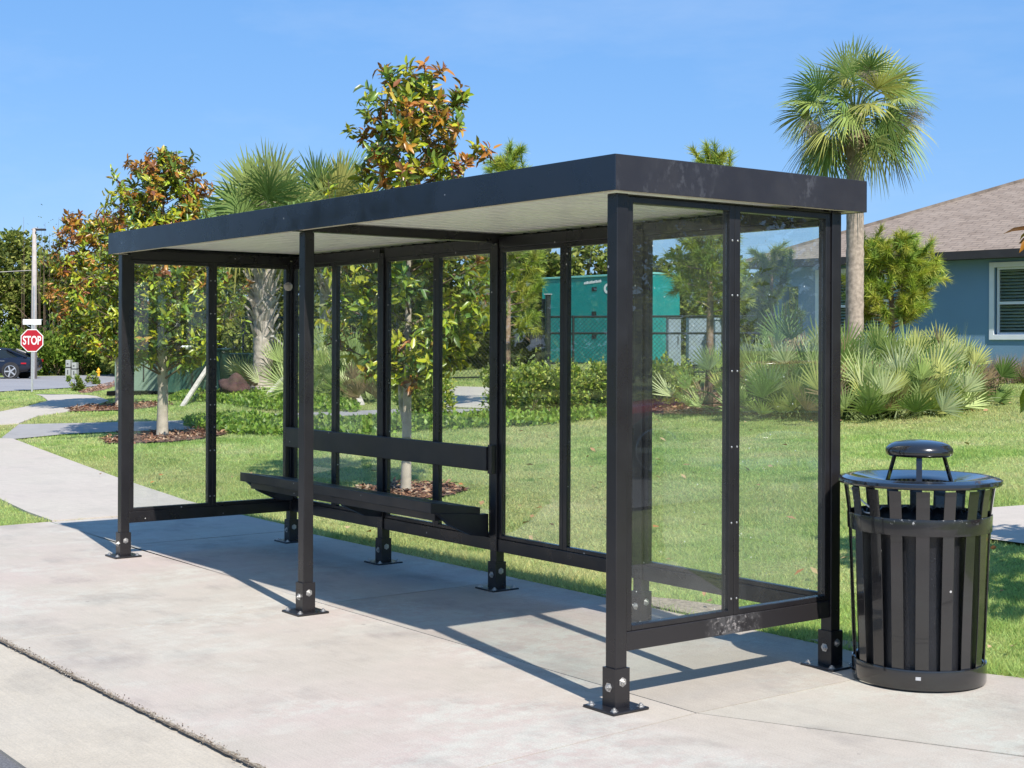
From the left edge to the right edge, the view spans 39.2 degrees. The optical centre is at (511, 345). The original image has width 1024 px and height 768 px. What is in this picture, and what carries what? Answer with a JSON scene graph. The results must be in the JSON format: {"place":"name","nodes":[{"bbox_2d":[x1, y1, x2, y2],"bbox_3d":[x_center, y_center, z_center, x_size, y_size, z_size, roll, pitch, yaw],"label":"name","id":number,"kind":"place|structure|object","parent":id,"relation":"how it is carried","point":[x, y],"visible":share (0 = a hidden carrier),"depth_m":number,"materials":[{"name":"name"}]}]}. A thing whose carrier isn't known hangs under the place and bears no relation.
{"place":"outdoors","nodes":[
{"label":"outdoors","id":0,"kind":"place"},
{"bbox_2d":[0,752,20,767],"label":"street","id":1,"kind":"structure","parent":0,"point":[6,762],"depth_m":5.62,"materials":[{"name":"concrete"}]},
{"bbox_2d":[0,643,252,767],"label":"gutter","id":2,"kind":"object","parent":1,"relation":"on","point":[50,717],"visible":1,"depth_m":6.06,"materials":[{"name":"concrete"}]},
{"bbox_2d":[0,374,114,390],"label":"road","id":3,"kind":"structure","parent":0,"point":[40,382],"depth_m":59.24,"materials":[{"name":"asphalt"}]},
{"bbox_2d":[0,347,42,378],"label":"parked car","id":4,"kind":"object","parent":3,"relation":"on","point":[15,363],"visible":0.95,"depth_m":65.49,"materials":[{"name":"blue paint"}]},
{"bbox_2d":[65,360,72,377],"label":"utility box","id":5,"kind":"object","parent":3,"relation":"on","point":[68,367],"visible":0.88,"depth_m":68.11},
{"bbox_2d":[71,363,78,377],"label":"utility box","id":6,"kind":"object","parent":3,"relation":"on","point":[75,369],"visible":0.87,"depth_m":68.16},
{"bbox_2d":[0,394,194,521],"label":"sidewalk","id":7,"kind":"structure","parent":0,"point":[34,481],"depth_m":16.60,"materials":[{"name":"concrete"}]},
{"bbox_2d":[442,386,488,407],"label":"driveway","id":8,"kind":"structure","parent":0,"point":[468,397],"depth_m":29.48,"materials":[{"name":"concrete"}]},
{"bbox_2d":[0,515,1023,767],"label":"pavement","id":9,"kind":"structure","parent":0,"point":[408,661],"depth_m":7.16,"materials":[{"name":"concrete"}]},
{"bbox_2d":[0,640,257,767],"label":"joint crack","id":10,"kind":"object","parent":9,"relation":"in","point":[170,725],"visible":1,"depth_m":6.39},
{"bbox_2d":[0,639,263,767],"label":"joint filler","id":11,"kind":"object","parent":9,"relation":"on","point":[222,747],"visible":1,"depth_m":6.08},
{"bbox_2d":[0,637,265,767],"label":"joint grit","id":12,"kind":"object","parent":9,"relation":"on","point":[128,702],"visible":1,"depth_m":6.51,"materials":[{"name":"grey stone"}]},
{"bbox_2d":[105,153,866,715],"bbox_3d":[-0.649,0.386,9.139,1.698,2.458,5.893,0,0,-37],"label":"bus shelter","id":13,"kind":"object","parent":9,"relation":"on","point":[627,209],"visible":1,"depth_m":8.41,"materials":[{"name":"black metal"}]},
{"bbox_2d":[837,439,1003,691],"bbox_3d":[1.985,1.036,7.020,0.782,1.154,0.782,0,0,43],"label":"litter bin","id":14,"kind":"object","parent":9,"relation":"on","point":[922,574],"visible":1,"depth_m":6.76,"materials":[{"name":"metal"}]},
{"bbox_2d":[0,351,1023,677],"bbox_3d":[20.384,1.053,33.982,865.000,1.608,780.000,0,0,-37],"label":"lawn ground","id":15,"kind":"structure","parent":0,"point":[656,480],"depth_m":16.01,"materials":[{"name":"plant"}]},
{"bbox_2d":[0,244,29,345],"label":"woodland tree","id":16,"kind":"object","parent":15,"relation":"on","point":[10,268],"visible":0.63,"depth_m":77.42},
{"bbox_2d":[0,319,42,374],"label":"roadside bush","id":17,"kind":"object","parent":15,"relation":"on","point":[14,335],"visible":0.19,"depth_m":73.36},
{"bbox_2d":[0,225,49,346],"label":"woodland tree","id":18,"kind":"object","parent":15,"relation":"on","point":[17,242],"visible":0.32,"depth_m":79.06,"materials":[{"name":"plant"}]},
{"bbox_2d":[21,319,42,391],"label":"stop sign","id":19,"kind":"object","parent":15,"relation":"on","point":[31,340],"visible":1,"depth_m":48.19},
{"bbox_2d":[30,227,45,378],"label":"utility pole","id":20,"kind":"object","parent":15,"relation":"on","point":[34,285],"visible":0.77,"depth_m":65.46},
{"bbox_2d":[13,327,63,373],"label":"roadside bush","id":21,"kind":"object","parent":15,"relation":"on","point":[43,332],"visible":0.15,"depth_m":74.67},
{"bbox_2d":[0,249,80,373],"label":"woodland tree","id":22,"kind":"object","parent":15,"relation":"on","point":[22,277],"visible":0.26,"depth_m":77.28,"materials":[{"name":"plant"}]},
{"bbox_2d":[26,204,68,373],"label":"thin sapling","id":23,"kind":"object","parent":15,"relation":"on","point":[49,279],"visible":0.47,"depth_m":76.13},
{"bbox_2d":[37,329,82,374],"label":"roadside bush","id":24,"kind":"object","parent":15,"relation":"on","point":[49,353],"visible":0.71,"depth_m":73.29,"materials":[{"name":"plant"}]},
{"bbox_2d":[37,263,102,373],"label":"woodland tree","id":25,"kind":"object","parent":15,"relation":"on","point":[42,316],"visible":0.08,"depth_m":78.23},
{"bbox_2d":[66,373,85,390],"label":"garden shrub","id":26,"kind":"object","parent":15,"relation":"on","point":[79,383],"visible":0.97,"depth_m":49.25,"materials":[{"name":"green plant"}]},
{"bbox_2d":[51,331,105,374],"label":"roadside bush","id":27,"kind":"object","parent":15,"relation":"on","point":[82,364],"visible":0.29,"depth_m":74.69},
{"bbox_2d":[52,269,111,373],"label":"woodland tree","id":28,"kind":"object","parent":15,"relation":"on","point":[90,367],"visible":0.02,"depth_m":77.06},
{"bbox_2d":[84,370,100,383],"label":"garden shrub","id":29,"kind":"object","parent":15,"relation":"on","point":[95,380],"visible":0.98,"depth_m":57.27,"materials":[{"name":"green plant"}]},
{"bbox_2d":[78,385,114,392],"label":"mulch bed","id":30,"kind":"object","parent":15,"relation":"on","point":[98,388],"visible":0.34,"depth_m":51.84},
{"bbox_2d":[84,328,114,374],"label":"roadside bush","id":31,"kind":"object","parent":15,"relation":"on","point":[97,360],"visible":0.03,"depth_m":74.22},
{"bbox_2d":[40,208,172,406],"bbox_3d":[-8.613,-0.796,30.684,2.927,4.323,3.226,0,0,-37],"label":"magnolia tree","id":32,"kind":"object","parent":15,"relation":"on","point":[72,324],"visible":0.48,"depth_m":30.31,"materials":[{"name":"green plant"}]},
{"bbox_2d":[67,402,171,410],"bbox_3d":[-8.436,1.304,30.829,2.303,0.124,2.273,0,0,-37],"label":"mulch bed","id":33,"kind":"object","parent":15,"relation":"on","point":[136,407],"visible":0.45,"depth_m":30.29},
{"bbox_2d":[95,268,170,374],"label":"woodland tree","id":34,"kind":"object","parent":15,"relation":"on","point":[109,365],"visible":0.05,"depth_m":71.37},
{"bbox_2d":[107,357,173,395],"bbox_3d":[-9.101,0.623,36.000,1.650,1.223,1.500,0,0,0],"label":"transformer box","id":35,"kind":"object","parent":15,"relation":"on","point":[145,381],"visible":0.15,"depth_m":35.40,"materials":[{"name":"green metal"}]},
{"bbox_2d":[69,145,255,435],"bbox_3d":[-5.567,-0.856,22.887,3.012,4.731,3.014,0,0,-37],"label":"magnolia tree","id":36,"kind":"object","parent":15,"relation":"on","point":[187,341],"visible":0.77,"depth_m":22.61,"materials":[{"name":"green plant"}]},
{"bbox_2d":[100,430,227,442],"bbox_3d":[-5.596,1.448,22.975,1.989,0.107,1.963,0,0,-37],"label":"mulch bed","id":37,"kind":"object","parent":15,"relation":"on","point":[184,437],"visible":0.27,"depth_m":22.49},
{"bbox_2d":[179,367,205,406],"bbox_3d":[-6.877,0.842,31.400,0.090,0.973,2.225,0,0,4],"label":"timber brace","id":38,"kind":"object","parent":15,"relation":"on","point":[193,388],"visible":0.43,"depth_m":31.15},
{"bbox_2d":[147,270,240,350],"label":"woodland tree","id":39,"kind":"object","parent":15,"relation":"on","point":[180,297],"visible":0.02,"depth_m":67.31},
{"bbox_2d":[168,348,231,392],"bbox_3d":[-7.655,0.600,34.995,1.420,1.065,1.290,0,0,0],"label":"transformer box","id":40,"kind":"object","parent":15,"relation":"on","point":[176,381],"visible":0.35,"depth_m":34.40,"materials":[{"name":"green metal"}]},
{"bbox_2d":[168,267,283,352],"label":"woodland tree","id":41,"kind":"object","parent":15,"relation":"on","point":[227,337],"visible":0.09,"depth_m":60.73,"materials":[{"name":"plant"}]},
{"bbox_2d":[217,373,250,393],"bbox_3d":[-6.417,0.916,33.301,0.705,0.581,0.782,0,0,-37],"label":"garden rock","id":42,"kind":"object","parent":15,"relation":"on","point":[234,382],"visible":0.62,"depth_m":33.08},
{"bbox_2d":[229,353,252,381],"bbox_3d":[-7.184,0.635,36.970,1.520,0.870,1.260,0,0,0],"label":"transformer box","id":43,"kind":"object","parent":15,"relation":"on","point":[247,355],"visible":0.02,"depth_m":36.40,"materials":[{"name":"green metal"}]},
{"bbox_2d":[1,409,488,438],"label":"footpath","id":44,"kind":"structure","parent":15,"relation":"on","point":[25,430],"depth_m":25.42,"materials":[{"name":"concrete"}]},
{"bbox_2d":[167,138,366,389],"bbox_3d":[-5.868,-1.843,33.789,5.155,6.023,5.304,0,0,10],"label":"palm tree","id":45,"kind":"object","parent":15,"relation":"on","point":[269,183],"visible":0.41,"depth_m":33.64,"materials":[{"name":"green plant"}]},
{"bbox_2d":[233,269,319,375],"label":"woodland tree","id":46,"kind":"object","parent":15,"relation":"on","point":[280,303],"visible":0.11,"depth_m":59.45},
{"bbox_2d":[224,326,353,387],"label":"saw palmetto","id":47,"kind":"object","parent":15,"relation":"on","point":[236,368],"visible":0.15,"depth_m":34.90,"materials":[{"name":"green plant"}]},
{"bbox_2d":[240,315,364,391],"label":"saw palmetto","id":48,"kind":"object","parent":15,"relation":"on","point":[317,340],"visible":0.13,"depth_m":33.22,"materials":[{"name":"green plant"}]},
{"bbox_2d":[233,143,419,382],"bbox_3d":[-4.590,-2.053,36.086,4.745,6.230,4.980,0,0,20],"label":"palm tree","id":49,"kind":"object","parent":15,"relation":"on","point":[340,172],"visible":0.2,"depth_m":35.68,"materials":[{"name":"green plant"}]},
{"bbox_2d":[257,325,424,397],"bbox_3d":[-3.404,0.250,31.109,2.913,1.758,4.505,0,0,17],"label":"saw palmetto","id":50,"kind":"object","parent":15,"relation":"on","point":[343,362],"visible":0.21,"depth_m":30.27,"materials":[{"name":"green plant"}]},
{"bbox_2d":[298,264,394,344],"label":"woodland tree","id":51,"kind":"object","parent":15,"relation":"on","point":[317,306],"visible":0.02,"depth_m":56.47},
{"bbox_2d":[319,360,396,401],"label":"saw palmetto","id":52,"kind":"object","parent":15,"relation":"on","point":[353,386],"visible":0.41,"depth_m":29.15,"materials":[{"name":"green plant"}]},
{"bbox_2d":[340,264,423,331],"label":"woodland tree","id":53,"kind":"object","parent":15,"relation":"on","point":[399,323],"visible":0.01,"depth_m":56.70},
{"bbox_2d":[168,386,606,435],"bbox_3d":[-4.483,1.193,27.905,6.187,0.613,15.079,0,0,-37],"label":"ground cover","id":54,"kind":"object","parent":15,"relation":"on","point":[257,422],"visible":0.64,"depth_m":23.75,"materials":[{"name":"green plant"}]},
{"bbox_2d":[363,484,468,497],"bbox_3d":[-1.126,1.525,15.116,1.298,0.065,1.281,0,0,-37],"label":"mulch bed","id":55,"kind":"object","parent":15,"relation":"on","point":[427,496],"visible":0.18,"depth_m":15.00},
{"bbox_2d":[315,54,517,491],"bbox_3d":[-1.010,-0.714,15.232,2.176,4.608,1.950,0,0,41],"label":"magnolia tree","id":56,"kind":"object","parent":15,"relation":"on","point":[409,347],"visible":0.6,"depth_m":14.84,"materials":[{"name":"green plant"}]},
{"bbox_2d":[391,378,450,413],"bbox_3d":[-1.672,0.886,24.907,1.125,0.827,1.065,0,0,-37],"label":"hedge shrub","id":57,"kind":"object","parent":15,"relation":"on","point":[421,403],"visible":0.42,"depth_m":24.63,"materials":[{"name":"green plant"}]},
{"bbox_2d":[413,374,457,413],"bbox_3d":[-1.489,0.875,25.221,1.059,0.776,0.935,0,0,-37],"label":"hedge shrub","id":58,"kind":"object","parent":15,"relation":"on","point":[448,399],"visible":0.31,"depth_m":25.15,"materials":[{"name":"green plant"}]},
{"bbox_2d":[393,255,488,371],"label":"woodland tree","id":59,"kind":"object","parent":15,"relation":"on","point":[451,268],"visible":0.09,"depth_m":56.08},
{"bbox_2d":[445,255,534,368],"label":"woodland tree","id":60,"kind":"object","parent":15,"relation":"on","point":[485,344],"visible":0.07,"depth_m":56.73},
{"bbox_2d":[475,136,550,382],"bbox_3d":[-0.273,-1.421,27.446,1.844,5.168,2.662,0,0,-24],"label":"pine tree","id":61,"kind":"object","parent":15,"relation":"on","point":[511,155],"visible":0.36,"depth_m":26.93,"materials":[{"name":"green plant"}]},
{"bbox_2d":[242,294,802,380],"bbox_3d":[-0.259,-0.028,35.426,14.674,2.468,0.243,0,0,20],"label":"chain link fence","id":62,"kind":"object","parent":15,"relation":"on","point":[543,341],"visible":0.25,"depth_m":34.90,"materials":[{"name":"black metal"}]},
{"bbox_2d":[482,249,575,366],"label":"woodland tree","id":63,"kind":"object","parent":15,"relation":"on","point":[551,263],"visible":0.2,"depth_m":55.14,"materials":[{"name":"plant"}]},
{"bbox_2d":[518,390,546,410],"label":"garden shrub","id":64,"kind":"object","parent":15,"relation":"on","point":[532,402],"visible":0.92,"depth_m":23.98,"materials":[{"name":"green plant"}]},
{"bbox_2d":[64,380,1015,647],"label":"bark mulch","id":65,"kind":"object","parent":15,"relation":"on","point":[192,434],"visible":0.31,"depth_m":22.43,"materials":[{"name":"wood"}]},
{"bbox_2d":[532,244,606,355],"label":"woodland tree","id":66,"kind":"object","parent":15,"relation":"on","point":[589,256],"visible":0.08,"depth_m":56.29,"materials":[{"name":"plant"}]},
{"bbox_2d":[542,272,679,364],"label":"box trailer","id":67,"kind":"object","parent":15,"relation":"on","point":[588,294],"visible":0.51,"depth_m":42.26,"materials":[{"name":"metal"}]},
{"bbox_2d":[581,251,704,352],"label":"woodland tree","id":68,"kind":"object","parent":15,"relation":"on","point":[603,265],"visible":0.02,"depth_m":56.39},
{"bbox_2d":[652,360,675,407],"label":"hedge shrub","id":69,"kind":"object","parent":15,"relation":"on","point":[653,397],"visible":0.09,"depth_m":24.88,"materials":[{"name":"green plant"}]},
{"bbox_2d":[666,318,680,369],"bbox_3d":[4.091,-0.053,36.495,0.360,1.385,0.650,0,0,0],"label":"steel cabinet","id":70,"kind":"object","parent":15,"relation":"on","point":[674,343],"visible":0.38,"depth_m":36.20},
{"bbox_2d":[654,244,722,354],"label":"woodland tree","id":71,"kind":"object","parent":15,"relation":"on","point":[690,309],"visible":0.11,"depth_m":56.73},
{"bbox_2d":[686,317,706,368],"bbox_3d":[4.805,-0.088,36.995,0.640,1.366,0.650,0,0,0],"label":"steel cabinet","id":72,"kind":"object","parent":15,"relation":"on","point":[696,326],"visible":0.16,"depth_m":36.70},
{"bbox_2d":[657,137,757,405],"bbox_3d":[3.346,-1.258,24.558,1.788,4.735,2.030,0,0,-37],"label":"pine tree","id":73,"kind":"object","parent":15,"relation":"on","point":[709,258],"visible":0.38,"depth_m":24.43,"materials":[{"name":"green plant"}]},
{"bbox_2d":[713,318,720,368],"bbox_3d":[5.324,-0.053,36.495,0.480,1.288,0.650,0,0,0],"label":"steel cabinet","id":74,"kind":"object","parent":15,"relation":"on","point":[717,340],"visible":0.07,"depth_m":36.20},
{"bbox_2d":[601,594,857,647],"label":"bare soil","id":75,"kind":"structure","parent":15,"relation":"on","point":[687,605],"depth_m":8.91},
{"bbox_2d":[706,255,769,350],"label":"woodland tree","id":76,"kind":"object","parent":15,"relation":"on","point":[745,329],"visible":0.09,"depth_m":59.17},
{"bbox_2d":[742,270,797,346],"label":"woodland tree","id":77,"kind":"object","parent":15,"relation":"on","point":[793,295],"visible":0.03,"depth_m":60.83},
{"bbox_2d":[740,239,811,340],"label":"pine tree","id":78,"kind":"object","parent":15,"relation":"on","point":[769,271],"visible":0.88,"depth_m":28.88,"materials":[{"name":"green plant"}]},
{"bbox_2d":[717,341,866,419],"bbox_3d":[4.213,0.513,22.017,2.324,1.246,2.354,0,0,41],"label":"saw palmetto","id":79,"kind":"object","parent":15,"relation":"on","point":[765,383],"visible":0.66,"depth_m":21.52,"materials":[{"name":"green plant"}]},
{"bbox_2d":[652,387,996,413],"bbox_3d":[5.545,0.947,26.363,6.776,0.420,7.118,0,0,9],"label":"mulch bed","id":80,"kind":"object","parent":15,"relation":"on","point":[681,412],"visible":0.06,"depth_m":24.00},
{"bbox_2d":[577,356,606,406],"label":"hedge shrub","id":81,"kind":"object","parent":80,"relation":"on","point":[604,392],"visible":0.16,"depth_m":24.67,"materials":[{"name":"green plant"}]},
{"bbox_2d":[652,351,702,407],"bbox_3d":[2.680,0.596,24.861,1.021,1.036,1.323,0,0,-37],"label":"hedge shrub","id":82,"kind":"object","parent":80,"relation":"on","point":[665,372],"visible":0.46,"depth_m":24.55,"materials":[{"name":"green plant"}]},
{"bbox_2d":[652,339,800,415],"bbox_3d":[3.426,0.478,22.925,2.808,1.260,2.286,0,0,26],"label":"saw palmetto","id":83,"kind":"object","parent":80,"relation":"on","point":[689,401],"visible":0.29,"depth_m":22.70,"materials":[{"name":"green plant"}]},
{"bbox_2d":[670,326,877,413],"bbox_3d":[4.179,0.397,23.069,3.140,1.516,3.414,0,0,-37],"label":"saw palmetto","id":84,"kind":"object","parent":80,"relation":"on","point":[709,362],"visible":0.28,"depth_m":22.46,"materials":[{"name":"green plant"}]},
{"bbox_2d":[778,324,911,354],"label":"saw palmetto","id":85,"kind":"object","parent":80,"relation":"on","point":[841,337],"visible":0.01,"depth_m":24.17,"materials":[{"name":"green plant"}]},
{"bbox_2d":[773,35,941,339],"bbox_3d":[6.043,-2.355,25.549,3.132,6.655,3.124,0,0,-37],"label":"palm tree","id":86,"kind":"object","parent":80,"relation":"on","point":[851,141],"visible":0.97,"depth_m":25.24,"materials":[{"name":"green plant"}]},
{"bbox_2d":[896,326,975,365],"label":"saw palmetto","id":87,"kind":"object","parent":80,"relation":"on","point":[954,334],"visible":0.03,"depth_m":24.92,"materials":[{"name":"green plant"}]},
{"bbox_2d":[916,325,1022,402],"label":"saw palmetto","id":88,"kind":"object","parent":80,"relation":"on","point":[1005,371],"visible":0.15,"depth_m":23.04,"materials":[{"name":"green plant"}]},
{"bbox_2d":[717,298,939,413],"bbox_3d":[4.834,0.142,22.724,2.980,1.859,3.034,0,0,-16],"label":"saw palmetto","id":89,"kind":"object","parent":15,"relation":"on","point":[785,330],"visible":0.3,"depth_m":22.55,"materials":[{"name":"green plant"}]},
{"bbox_2d":[762,325,917,415],"bbox_3d":[5.222,0.334,23.088,2.967,1.469,3.150,0,0,-37],"label":"saw palmetto","id":90,"kind":"object","parent":15,"relation":"on","point":[804,345],"visible":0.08,"depth_m":22.40,"materials":[{"name":"green plant"}]},
{"bbox_2d":[805,348,937,420],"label":"saw palmetto","id":91,"kind":"object","parent":15,"relation":"on","point":[861,373],"visible":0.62,"depth_m":20.80,"materials":[{"name":"green plant"}]},
{"bbox_2d":[745,178,1023,366],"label":"house","id":92,"kind":"structure","parent":15,"relation":"on","point":[982,294],"depth_m":31.82,"materials":[{"name":"paint"}]},
{"bbox_2d":[815,269,888,336],"bbox_3d":[7.977,-0.964,33.583,0.255,1.666,1.970,0,0,-44],"label":"window","id":93,"kind":"structure","parent":92,"relation":"in","point":[843,311],"depth_m":33.92,"materials":[{"name":"white glass"}]},
{"bbox_2d":[989,261,1023,339],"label":"window","id":94,"kind":"structure","parent":92,"relation":"in","point":[1010,277],"depth_m":30.87,"materials":[{"name":"white glass"}]},
{"bbox_2d":[841,222,953,340],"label":"pine tree","id":95,"kind":"object","parent":15,"relation":"on","point":[917,279],"visible":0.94,"depth_m":26.07,"materials":[{"name":"green plant"}]},
{"bbox_2d":[810,320,995,409],"bbox_3d":[5.927,0.289,22.864,2.951,1.477,2.783,0,0,-17],"label":"saw palmetto","id":96,"kind":"object","parent":15,"relation":"on","point":[871,342],"visible":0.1,"depth_m":22.46,"materials":[{"name":"green plant"}]},
{"bbox_2d":[841,342,969,418],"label":"saw palmetto","id":97,"kind":"object","parent":15,"relation":"on","point":[910,373],"visible":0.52,"depth_m":20.84,"materials":[{"name":"green plant"}]},
{"bbox_2d":[875,345,989,415],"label":"saw palmetto","id":98,"kind":"object","parent":15,"relation":"on","point":[967,383],"visible":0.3,"depth_m":21.29,"materials":[{"name":"green plant"}]},
{"bbox_2d":[862,318,1020,397],"bbox_3d":[6.790,0.245,23.103,2.614,1.497,2.791,0,0,3],"label":"saw palmetto","id":99,"kind":"object","parent":15,"relation":"on","point":[891,337],"visible":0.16,"depth_m":22.79,"materials":[{"name":"green plant"}]},
{"bbox_2d":[954,362,1014,404],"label":"saw palmetto","id":100,"kind":"object","parent":15,"relation":"on","point":[999,392],"visible":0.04,"depth_m":22.78,"materials":[{"name":"green plant"}]},
{"bbox_2d":[972,353,1014,383],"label":"ornamental grass","id":101,"kind":"object","parent":15,"relation":"on","point":[995,375],"depth_m":27.43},
{"bbox_2d":[983,352,1023,382],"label":"ornamental grass","id":102,"kind":"object","parent":15,"relation":"on","point":[1006,380],"depth_m":27.47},
{"bbox_2d":[997,352,1023,382],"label":"ornamental grass","id":103,"kind":"object","parent":15,"relation":"on","point":[1020,369],"depth_m":27.48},
{"bbox_2d":[1004,226,1023,412],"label":"magnolia tree","id":104,"kind":"object","parent":15,"relation":"on","point":[1021,242],"visible":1,"depth_m":10.13,"materials":[{"name":"green plant"}]},
{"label":"mulch bed","id":105,"kind":"structure","parent":15,"relation":"on","visible":0},
{"bbox_2d":[477,360,545,409],"bbox_3d":[-0.003,0.736,24.871,1.054,0.992,1.348,0,0,-37],"label":"hedge shrub","id":106,"kind":"object","parent":105,"relation":"on","point":[514,392],"visible":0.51,"depth_m":24.64,"materials":[{"name":"green plant"}]},
{"bbox_2d":[509,358,559,407],"bbox_3d":[0.437,0.708,25.162,1.028,0.964,1.276,0,0,-37],"label":"hedge shrub","id":107,"kind":"object","parent":105,"relation":"on","point":[542,375],"visible":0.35,"depth_m":24.77,"materials":[{"name":"green plant"}]},
{"bbox_2d":[528,356,596,409],"bbox_3d":[0.849,0.682,24.900,1.171,1.004,1.316,0,0,-37],"label":"hedge shrub","id":108,"kind":"object","parent":105,"relation":"on","point":[575,373],"visible":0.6,"depth_m":24.65,"materials":[{"name":"green plant"}]},
{"bbox_2d":[551,360,606,406],"bbox_3d":[1.308,0.711,25.226,1.062,0.942,1.323,0,0,-37],"label":"hedge shrub","id":109,"kind":"object","parent":105,"relation":"on","point":[596,384],"visible":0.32,"depth_m":24.85,"materials":[{"name":"green plant"}]},
{"bbox_2d":[0,0,1023,347],"label":"sky","id":110,"kind":"structure","parent":0,"point":[86,85],"materials":[{"name":"blue"}]},
{"bbox_2d":[991,505,1023,542],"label":"garden path","id":111,"kind":"structure","parent":0,"point":[1008,523],"depth_m":11.57,"materials":[{"name":"concrete"}]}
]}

